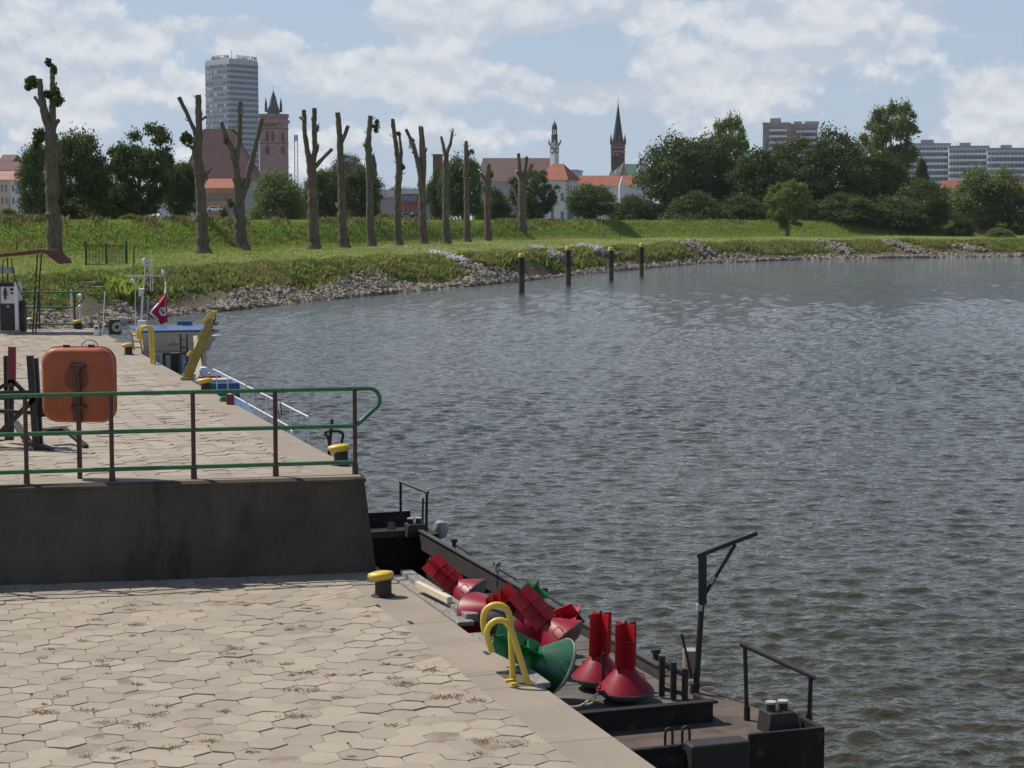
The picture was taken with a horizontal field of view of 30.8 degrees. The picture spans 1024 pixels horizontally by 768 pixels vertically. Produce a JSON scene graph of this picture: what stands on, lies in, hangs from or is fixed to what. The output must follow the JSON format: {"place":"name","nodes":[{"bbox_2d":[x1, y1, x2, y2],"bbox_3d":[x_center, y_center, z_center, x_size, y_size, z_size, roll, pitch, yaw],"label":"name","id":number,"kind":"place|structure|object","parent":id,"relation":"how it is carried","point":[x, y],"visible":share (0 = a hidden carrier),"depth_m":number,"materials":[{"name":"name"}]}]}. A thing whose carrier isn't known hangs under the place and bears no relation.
{"place":"outdoors","nodes":[
{"label":"outdoors","id":0,"kind":"place"},
{"bbox_2d":[0,328,310,484],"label":"quay paving","id":1,"kind":"structure","parent":0,"point":[134,451],"depth_m":28.03,"materials":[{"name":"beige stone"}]},
{"bbox_2d":[0,258,26,333],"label":"fuel pump","id":2,"kind":"object","parent":1,"relation":"on","point":[13,312],"visible":0.99,"depth_m":54.63,"materials":[{"name":"metal"}]},
{"bbox_2d":[0,249,71,332],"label":"pump canopy","id":3,"kind":"object","parent":1,"relation":"on","point":[58,256],"visible":0.94,"depth_m":54.68,"materials":[{"name":"red metal"}]},
{"bbox_2d":[0,346,88,450],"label":"steel trestle","id":4,"kind":"object","parent":1,"relation":"on","point":[34,404],"visible":0.84,"depth_m":26.90,"materials":[{"name":"black paint"}]},
{"bbox_2d":[22,291,84,328],"bbox_3d":[-14.947,-2.267,57.122,3.615,1.167,0.082,0,5,0],"label":"quay railing","id":5,"kind":"object","parent":1,"relation":"on","point":[74,306],"visible":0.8,"depth_m":57.09,"materials":[{"name":"metal"}]},
{"bbox_2d":[0,222,1023,315],"bbox_3d":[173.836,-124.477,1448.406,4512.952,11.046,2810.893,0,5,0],"label":"ground","id":6,"kind":"structure","parent":0,"point":[91,305],"depth_m":230.07,"materials":[{"name":"green plant"}]},
{"bbox_2d":[0,171,13,213],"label":"town house","id":7,"kind":"structure","parent":6,"relation":"on","point":[5,200],"depth_m":517.62,"materials":[{"name":"beige paint"}]},
{"bbox_2d":[14,137,66,215],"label":"broadleaf tree","id":8,"kind":"object","parent":6,"relation":"on","point":[32,170],"visible":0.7,"depth_m":219.75,"materials":[{"name":"green plant"}]},
{"bbox_2d":[24,57,65,257],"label":"topped tree","id":9,"kind":"object","parent":6,"relation":"on","point":[55,201],"visible":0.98,"depth_m":178.53,"materials":[{"name":"brown plant"}]},
{"bbox_2d":[41,121,117,216],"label":"broadleaf tree","id":10,"kind":"object","parent":6,"relation":"on","point":[81,166],"visible":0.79,"depth_m":225.13,"materials":[{"name":"green plant"}]},
{"bbox_2d":[60,194,124,219],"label":"bush","id":11,"kind":"object","parent":6,"relation":"on","point":[75,206],"visible":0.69,"depth_m":222.98,"materials":[{"name":"green plant"}]},
{"bbox_2d":[85,241,127,265],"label":"gate","id":12,"kind":"structure","parent":6,"relation":"on","point":[107,256],"depth_m":147.83,"materials":[{"name":"black metal"}]},
{"bbox_2d":[106,121,178,215],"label":"broadleaf tree","id":13,"kind":"object","parent":6,"relation":"on","point":[124,164],"visible":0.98,"depth_m":229.53,"materials":[{"name":"green plant"}]},
{"bbox_2d":[159,157,205,216],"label":"broadleaf tree","id":14,"kind":"object","parent":6,"relation":"on","point":[183,192],"visible":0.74,"depth_m":237.70,"materials":[{"name":"green plant"}]},
{"bbox_2d":[177,94,212,253],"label":"topped tree","id":15,"kind":"object","parent":6,"relation":"on","point":[202,239],"visible":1,"depth_m":196.37,"materials":[{"name":"brown plant"}]},
{"bbox_2d":[205,179,244,217],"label":"apartment house","id":16,"kind":"structure","parent":6,"relation":"on","point":[219,192],"depth_m":617.87,"materials":[{"name":"paint"}]},
{"bbox_2d":[188,129,264,219],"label":"church nave","id":17,"kind":"structure","parent":6,"relation":"on","point":[215,153],"depth_m":980.45,"materials":[{"name":"red tile"}]},
{"bbox_2d":[205,50,258,169],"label":"office tower","id":18,"kind":"structure","parent":6,"relation":"on","point":[230,83],"depth_m":1147.70,"materials":[{"name":"grey glass"}]},
{"bbox_2d":[220,101,263,250],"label":"topped tree","id":19,"kind":"object","parent":6,"relation":"on","point":[240,190],"visible":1,"depth_m":225.81,"materials":[{"name":"brown plant"}]},
{"bbox_2d":[257,87,289,210],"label":"church tower","id":20,"kind":"structure","parent":6,"relation":"on","point":[273,144],"depth_m":1045.59,"materials":[{"name":"brown brick"}]},
{"bbox_2d":[246,164,307,219],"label":"willow tree","id":21,"kind":"object","parent":6,"relation":"on","point":[280,192],"visible":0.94,"depth_m":296.48,"materials":[{"name":"green plant"}]},
{"bbox_2d":[299,108,332,248],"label":"topped tree","id":22,"kind":"object","parent":6,"relation":"on","point":[314,236],"visible":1,"depth_m":227.19,"materials":[{"name":"brown plant"}]},
{"bbox_2d":[299,165,351,217],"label":"broadleaf tree","id":23,"kind":"object","parent":6,"relation":"on","point":[327,179],"visible":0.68,"depth_m":326.43,"materials":[{"name":"green plant"}]},
{"bbox_2d":[335,112,350,247],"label":"topped tree","id":24,"kind":"object","parent":6,"relation":"on","point":[343,239],"visible":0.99,"depth_m":246.62,"materials":[{"name":"brown plant"}]},
{"bbox_2d":[345,162,387,217],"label":"broadleaf tree","id":25,"kind":"object","parent":6,"relation":"on","point":[355,179],"visible":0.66,"depth_m":331.60,"materials":[{"name":"green plant"}]},
{"bbox_2d":[362,115,379,246],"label":"topped tree","id":26,"kind":"object","parent":6,"relation":"on","point":[370,229],"visible":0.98,"depth_m":262.93,"materials":[{"name":"brown plant"}]},
{"bbox_2d":[390,119,405,245],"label":"topped tree","id":27,"kind":"object","parent":6,"relation":"on","point":[400,168],"visible":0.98,"depth_m":267.01,"materials":[{"name":"brown plant"}]},
{"bbox_2d":[401,188,427,217],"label":"red house","id":28,"kind":"structure","parent":6,"relation":"on","point":[409,200],"depth_m":557.76,"materials":[{"name":"paint"}]},
{"bbox_2d":[405,126,429,243],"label":"topped tree","id":29,"kind":"object","parent":6,"relation":"on","point":[420,162],"visible":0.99,"depth_m":284.88,"materials":[{"name":"brown plant"}]},
{"bbox_2d":[426,161,442,219],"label":"broadleaf tree","id":30,"kind":"object","parent":6,"relation":"on","point":[435,210],"visible":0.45,"depth_m":392.06,"materials":[{"name":"green plant"}]},
{"bbox_2d":[440,128,455,243],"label":"topped tree","id":31,"kind":"object","parent":6,"relation":"on","point":[446,234],"visible":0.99,"depth_m":296.23,"materials":[{"name":"brown plant"}]},
{"bbox_2d":[434,151,484,219],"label":"broadleaf tree","id":32,"kind":"object","parent":6,"relation":"on","point":[456,186],"visible":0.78,"depth_m":381.00,"materials":[{"name":"green plant"}]},
{"bbox_2d":[462,141,473,241],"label":"topped tree","id":33,"kind":"object","parent":6,"relation":"on","point":[467,222],"visible":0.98,"depth_m":315.45,"materials":[{"name":"brown plant"}]},
{"bbox_2d":[0,213,952,229],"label":"crest weeds","id":34,"kind":"object","parent":6,"relation":"on","point":[14,219],"visible":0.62,"depth_m":234.60,"materials":[{"name":"green plant"}]},
{"bbox_2d":[479,164,493,240],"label":"topped tree","id":35,"kind":"object","parent":6,"relation":"on","point":[487,180],"visible":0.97,"depth_m":328.04,"materials":[{"name":"brown plant"}]},
{"bbox_2d":[471,183,515,220],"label":"broadleaf tree","id":36,"kind":"object","parent":6,"relation":"on","point":[500,207],"visible":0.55,"depth_m":416.56,"materials":[{"name":"green plant"}]},
{"bbox_2d":[0,219,1017,257],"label":"dyke grass","id":37,"kind":"structure","parent":6,"relation":"on","point":[131,225],"depth_m":273.45,"materials":[{"name":"green plant"}]},
{"bbox_2d":[0,237,1023,316],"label":"bank weeds","id":38,"kind":"object","parent":6,"relation":"on","point":[656,250],"visible":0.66,"depth_m":160.05,"materials":[{"name":"green plant"}]},
{"bbox_2d":[0,237,1023,317],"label":"bank greens","id":39,"kind":"object","parent":6,"relation":"on","point":[370,264],"visible":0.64,"depth_m":156.68,"materials":[{"name":"green plant"}]},
{"bbox_2d":[0,235,1023,276],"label":"terrace grass","id":40,"kind":"structure","parent":6,"relation":"on","point":[58,268],"depth_m":196.44,"materials":[{"name":"green plant"}]},
{"bbox_2d":[478,158,549,218],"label":"town hall","id":41,"kind":"structure","parent":6,"relation":"on","point":[503,169],"depth_m":881.57,"materials":[{"name":"brown tile"}]},
{"bbox_2d":[8,238,1022,315],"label":"shoreline rocks","id":42,"kind":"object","parent":6,"relation":"on","point":[303,287],"depth_m":154.99,"materials":[{"name":"grey stone"}]},
{"bbox_2d":[511,153,533,237],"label":"topped tree","id":43,"kind":"object","parent":6,"relation":"on","point":[520,194],"visible":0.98,"depth_m":364.25,"materials":[{"name":"brown plant"}]},
{"bbox_2d":[27,251,1023,328],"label":"riprap","id":44,"kind":"object","parent":6,"relation":"on","point":[243,298],"visible":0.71,"depth_m":146.30,"materials":[{"name":"stone"}]},
{"bbox_2d":[101,267,149,305],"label":"waterside reeds","id":45,"kind":"object","parent":44,"relation":"on","point":[120,285],"visible":0.94,"depth_m":112.53,"materials":[{"name":"green plant"}]},
{"bbox_2d":[506,168,561,219],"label":"broadleaf tree","id":46,"kind":"object","parent":6,"relation":"on","point":[536,208],"visible":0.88,"depth_m":396.94,"materials":[{"name":"green plant"}]},
{"bbox_2d":[548,117,560,165],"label":"clock tower","id":47,"kind":"structure","parent":6,"relation":"on","point":[554,144],"depth_m":854.69,"materials":[{"name":"white paint"}]},
{"bbox_2d":[537,164,580,219],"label":"corner house","id":48,"kind":"structure","parent":6,"relation":"on","point":[565,178],"depth_m":519.01,"materials":[{"name":"white paint"}]},
{"bbox_2d":[564,182,620,219],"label":"broadleaf tree","id":49,"kind":"object","parent":6,"relation":"on","point":[580,200],"visible":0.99,"depth_m":403.94,"materials":[{"name":"green plant"}]},
{"bbox_2d":[578,176,646,219],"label":"row of roofs","id":50,"kind":"object","parent":6,"relation":"on","point":[613,182],"visible":0.2,"depth_m":697.70,"materials":[{"name":"orange tile"}]},
{"bbox_2d":[610,104,625,171],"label":"spire church tower","id":51,"kind":"structure","parent":6,"relation":"on","point":[617,146],"depth_m":994.39,"materials":[{"name":"red brick"}]},
{"bbox_2d":[603,193,659,219],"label":"broadleaf tree","id":52,"kind":"object","parent":6,"relation":"on","point":[637,208],"visible":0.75,"depth_m":455.99,"materials":[{"name":"green plant"}]},
{"bbox_2d":[628,124,716,214],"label":"broadleaf tree","id":53,"kind":"object","parent":6,"relation":"on","point":[695,175],"visible":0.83,"depth_m":463.66,"materials":[{"name":"green plant"}]},
{"bbox_2d":[654,189,737,220],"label":"bush","id":54,"kind":"object","parent":6,"relation":"on","point":[696,205],"visible":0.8,"depth_m":447.20,"materials":[{"name":"green plant"}]},
{"bbox_2d":[675,127,742,209],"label":"broadleaf tree","id":55,"kind":"object","parent":6,"relation":"on","point":[723,151],"visible":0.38,"depth_m":473.19,"materials":[{"name":"green plant"}]},
{"bbox_2d":[708,110,750,203],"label":"poplar tree","id":56,"kind":"object","parent":6,"relation":"on","point":[729,124],"visible":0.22,"depth_m":513.09,"materials":[{"name":"green plant"}]},
{"bbox_2d":[719,191,771,219],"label":"broadleaf tree","id":57,"kind":"object","parent":6,"relation":"on","point":[749,208],"visible":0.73,"depth_m":450.61,"materials":[{"name":"green plant"}]},
{"bbox_2d":[719,143,800,212],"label":"broadleaf tree","id":58,"kind":"object","parent":6,"relation":"on","point":[757,170],"visible":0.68,"depth_m":463.77,"materials":[{"name":"green plant"}]},
{"bbox_2d":[762,118,790,155],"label":"apartment block","id":59,"kind":"structure","parent":6,"relation":"on","point":[773,128],"depth_m":893.99,"materials":[{"name":"grey concrete"}]},
{"bbox_2d":[763,178,813,235],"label":"broadleaf tree","id":60,"kind":"object","parent":6,"relation":"on","point":[786,214],"visible":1,"depth_m":428.57,"materials":[{"name":"green plant"}]},
{"bbox_2d":[761,196,836,221],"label":"broadleaf tree","id":61,"kind":"object","parent":6,"relation":"on","point":[812,214],"visible":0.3,"depth_m":454.91,"materials":[{"name":"green plant"}]},
{"bbox_2d":[764,131,842,203],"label":"broadleaf tree","id":62,"kind":"object","parent":6,"relation":"on","point":[786,151],"visible":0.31,"depth_m":471.78,"materials":[{"name":"green plant"}]},
{"bbox_2d":[790,121,818,159],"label":"apartment block","id":63,"kind":"structure","parent":6,"relation":"on","point":[808,128],"depth_m":908.58,"materials":[{"name":"grey concrete"}]},
{"bbox_2d":[796,120,873,208],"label":"broadleaf tree","id":64,"kind":"object","parent":6,"relation":"on","point":[846,171],"visible":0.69,"depth_m":467.92,"materials":[{"name":"green plant"}]},
{"bbox_2d":[813,189,887,230],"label":"bush","id":65,"kind":"object","parent":6,"relation":"on","point":[850,208],"visible":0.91,"depth_m":452.41,"materials":[{"name":"green plant"}]},
{"bbox_2d":[847,143,919,209],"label":"broadleaf tree","id":66,"kind":"object","parent":6,"relation":"on","point":[887,175],"visible":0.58,"depth_m":469.22,"materials":[{"name":"green plant"}]},
{"bbox_2d":[855,97,921,172],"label":"poplar tree","id":67,"kind":"object","parent":6,"relation":"on","point":[901,126],"visible":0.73,"depth_m":532.25,"materials":[{"name":"green plant"}]},
{"bbox_2d":[856,193,937,235],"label":"bush","id":68,"kind":"object","parent":6,"relation":"on","point":[900,213],"visible":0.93,"depth_m":452.47,"materials":[{"name":"green plant"}]},
{"bbox_2d":[892,175,957,232],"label":"broadleaf tree","id":69,"kind":"object","parent":6,"relation":"on","point":[921,189],"visible":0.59,"depth_m":456.71,"materials":[{"name":"green plant"}]},
{"bbox_2d":[907,140,950,192],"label":"apartment block","id":70,"kind":"structure","parent":6,"relation":"on","point":[934,155],"depth_m":874.78,"materials":[{"name":"white concrete"}]},
{"bbox_2d":[945,212,976,235],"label":"bush","id":71,"kind":"object","parent":6,"relation":"on","point":[962,226],"visible":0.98,"depth_m":452.08,"materials":[{"name":"green plant"}]},
{"bbox_2d":[947,143,989,183],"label":"apartment block","id":72,"kind":"structure","parent":6,"relation":"on","point":[963,155],"depth_m":867.19,"materials":[{"name":"white concrete"}]},
{"bbox_2d":[945,163,1023,230],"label":"willow tree","id":73,"kind":"object","parent":6,"relation":"on","point":[974,190],"visible":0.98,"depth_m":463.26,"materials":[{"name":"green plant"}]},
{"bbox_2d":[986,145,1023,179],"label":"apartment block","id":74,"kind":"structure","parent":6,"relation":"on","point":[1006,154],"depth_m":860.76,"materials":[{"name":"white concrete"}]},
{"bbox_2d":[1003,197,1023,234],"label":"willow tree","id":75,"kind":"object","parent":6,"relation":"on","point":[1015,219],"visible":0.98,"depth_m":458.80,"materials":[{"name":"green plant"}]},
{"bbox_2d":[0,0,1023,219],"label":"sky","id":76,"kind":"structure","parent":0,"point":[496,73],"materials":[{"name":"blue"}]},
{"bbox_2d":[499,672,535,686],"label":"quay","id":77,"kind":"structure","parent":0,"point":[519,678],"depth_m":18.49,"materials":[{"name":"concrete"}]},
{"bbox_2d":[0,471,375,585],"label":"retaining wall","id":78,"kind":"structure","parent":77,"relation":"on","point":[66,530],"depth_m":23.51,"materials":[{"name":"concrete"}]},
{"bbox_2d":[42,339,116,478],"bbox_3d":[-5.558,0.331,23.772,0.942,1.788,0.331,0,5,0],"label":"lifebuoy box","id":79,"kind":"object","parent":78,"relation":"on","point":[81,368],"visible":0.97,"depth_m":23.69,"materials":[{"name":"orange paint"}]},
{"bbox_2d":[0,386,381,483],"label":"quay railing","id":80,"kind":"object","parent":78,"relation":"on","point":[275,464],"visible":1,"depth_m":23.63,"materials":[{"name":"green metal"}]},
{"bbox_2d":[0,574,578,767],"bbox_3d":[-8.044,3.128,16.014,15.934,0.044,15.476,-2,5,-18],"label":"quay paving","id":81,"kind":"structure","parent":77,"relation":"on","point":[368,698],"depth_m":18.13,"materials":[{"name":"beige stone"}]},
{"bbox_2d":[27,601,538,764],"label":"dry weeds","id":82,"kind":"object","parent":81,"relation":"on","point":[252,660],"visible":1,"depth_m":17.63,"materials":[{"name":"brown plant"}]},
{"bbox_2d":[337,567,655,767],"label":"coping","id":83,"kind":"object","parent":77,"relation":"on","point":[575,737],"visible":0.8,"depth_m":17.97,"materials":[{"name":"concrete"}]},
{"bbox_2d":[368,570,395,597],"bbox_3d":[-1.575,2.407,22.417,0.341,0.307,0.300,0,5,0],"label":"mooring bollard","id":84,"kind":"object","parent":83,"relation":"on","point":[382,579],"visible":1,"depth_m":22.33,"materials":[{"name":"metal"}]},
{"bbox_2d":[392,575,473,626],"bbox_3d":[-0.979,2.573,22.226,0.200,0.060,2.896,-2,5,-18],"label":"plank","id":85,"kind":"object","parent":83,"relation":"on","point":[442,608],"visible":0.64,"depth_m":21.84,"materials":[{"name":"grey wood"}]},
{"bbox_2d":[400,569,477,621],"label":"timber beam","id":86,"kind":"structure","parent":85,"relation":"on","point":[411,575],"depth_m":22.42,"materials":[{"name":"grey wood"}]},
{"bbox_2d":[415,581,451,603],"bbox_3d":[-0.934,2.470,22.025,0.070,0.090,1.001,-2,6,-25],"label":"wood block","id":87,"kind":"object","parent":86,"relation":"on","point":[433,592],"depth_m":21.95,"materials":[{"name":"beige wood"}]},
{"bbox_2d":[469,632,550,687],"bbox_3d":[-0.047,2.861,19.327,0.140,0.070,2.274,-2,5,-18],"label":"plank","id":88,"kind":"object","parent":83,"relation":"on","point":[536,678],"visible":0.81,"depth_m":18.62,"materials":[{"name":"grey wood"}]},
{"bbox_2d":[480,602,531,685],"bbox_3d":[-0.048,3.164,18.244,0.534,2.032,0.293,0,5,0],"label":"quay ladder","id":89,"kind":"object","parent":77,"relation":"attached to","point":[513,644],"visible":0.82,"depth_m":18.11,"materials":[{"name":"yellow metal"}]},
{"bbox_2d":[99,257,1023,767],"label":"water","id":90,"kind":"structure","parent":0,"point":[843,439],"depth_m":47.07,"materials":[{"name":"grey liquid"}]},
{"bbox_2d":[109,251,308,443],"bbox_3d":[-6.622,-0.113,42.017,2.427,5.522,28.430,-2,5,-19],"label":"workboat","id":91,"kind":"object","parent":90,"relation":"on","point":[174,344],"visible":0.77,"depth_m":47.89,"materials":[{"name":"blue paint"}]},
{"bbox_2d":[149,282,167,324],"bbox_3d":[-9.604,-2.174,50.473,0.497,1.225,0.198,0,5,0],"label":"flag","id":92,"kind":"object","parent":91,"relation":"hanging from","point":[158,311],"visible":0.94,"depth_m":50.48,"materials":[{"name":"red fabric"}]},
{"bbox_2d":[369,480,824,767],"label":"work barge","id":93,"kind":"object","parent":90,"relation":"on","point":[672,721],"visible":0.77,"depth_m":18.22,"materials":[{"name":"grey metal"}]},
{"bbox_2d":[422,553,486,599],"bbox_3d":[-0.723,2.364,22.274,0.569,0.794,0.647,-43,-15,-22],"label":"channel buoy","id":94,"kind":"object","parent":93,"relation":"on","point":[442,572],"visible":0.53,"depth_m":22.24,"materials":[{"name":"red paint"}]},
{"bbox_2d":[456,582,517,632],"bbox_3d":[-0.174,2.540,21.105,0.736,0.647,0.903,-30,-7,-45],"label":"channel buoy","id":95,"kind":"object","parent":93,"relation":"on","point":[477,602],"visible":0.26,"depth_m":21.11,"materials":[{"name":"red paint"}]},
{"bbox_2d":[481,580,547,636],"bbox_3d":[0.081,2.565,21.128,0.685,0.603,0.841,29,51,18],"label":"channel buoy","id":96,"kind":"object","parent":93,"relation":"on","point":[498,612],"visible":0.16,"depth_m":20.87,"materials":[{"name":"green paint"}]},
{"bbox_2d":[491,623,575,693],"bbox_3d":[0.180,2.749,18.921,0.903,0.647,0.736,29,-25,-19],"label":"channel buoy","id":97,"kind":"object","parent":93,"relation":"on","point":[553,663],"visible":0.73,"depth_m":18.82,"materials":[{"name":"green paint"}]},
{"bbox_2d":[510,583,582,646],"bbox_3d":[0.339,2.566,20.326,0.603,0.841,0.685,-40,-11,-17],"label":"channel buoy","id":98,"kind":"object","parent":93,"relation":"on","point":[532,606],"visible":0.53,"depth_m":20.28,"materials":[{"name":"red paint"}]},
{"bbox_2d":[513,603,584,646],"bbox_3d":[0.437,2.663,20.672,0.817,0.586,0.666,-26,20,32],"label":"channel buoy","id":99,"kind":"object","parent":93,"relation":"on","point":[522,625],"visible":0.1,"depth_m":20.60,"materials":[{"name":"red paint"}]},
{"bbox_2d":[572,610,614,688],"bbox_3d":[0.929,2.802,19.645,0.586,0.817,0.666,-2,6,-33],"label":"channel buoy","id":100,"kind":"object","parent":93,"relation":"on","point":[587,673],"visible":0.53,"depth_m":19.55,"materials":[{"name":"red paint"}]},
{"bbox_2d":[594,620,653,702],"bbox_3d":[1.164,2.843,19.084,0.678,0.833,0.597,-4,6,-38],"label":"channel buoy","id":101,"kind":"object","parent":93,"relation":"on","point":[624,681],"visible":1,"depth_m":18.98,"materials":[{"name":"red paint"}]},
{"bbox_2d":[453,238,990,277],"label":"bank rubble","id":102,"kind":"object","parent":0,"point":[471,266],"visible":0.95,"depth_m":269.26,"materials":[{"name":"stone"}]},
{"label":"upper quay","id":103,"kind":"structure","parent":0,"visible":0},
{"bbox_2d":[76,328,358,472],"bbox_3d":[-7.766,1.719,41.081,0.600,4.034,34.959,-2,5,-18],"label":"coping","id":104,"kind":"object","parent":103,"relation":"on","point":[293,448],"visible":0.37,"depth_m":31.98,"materials":[{"name":"concrete"}]},
{"bbox_2d":[180,311,217,380],"bbox_3d":[-6.478,-0.799,38.523,0.793,1.447,0.265,0,5,0],"label":"quay crane","id":105,"kind":"object","parent":104,"relation":"on","point":[196,353],"visible":1,"depth_m":38.48,"materials":[{"name":"yellow paint"}]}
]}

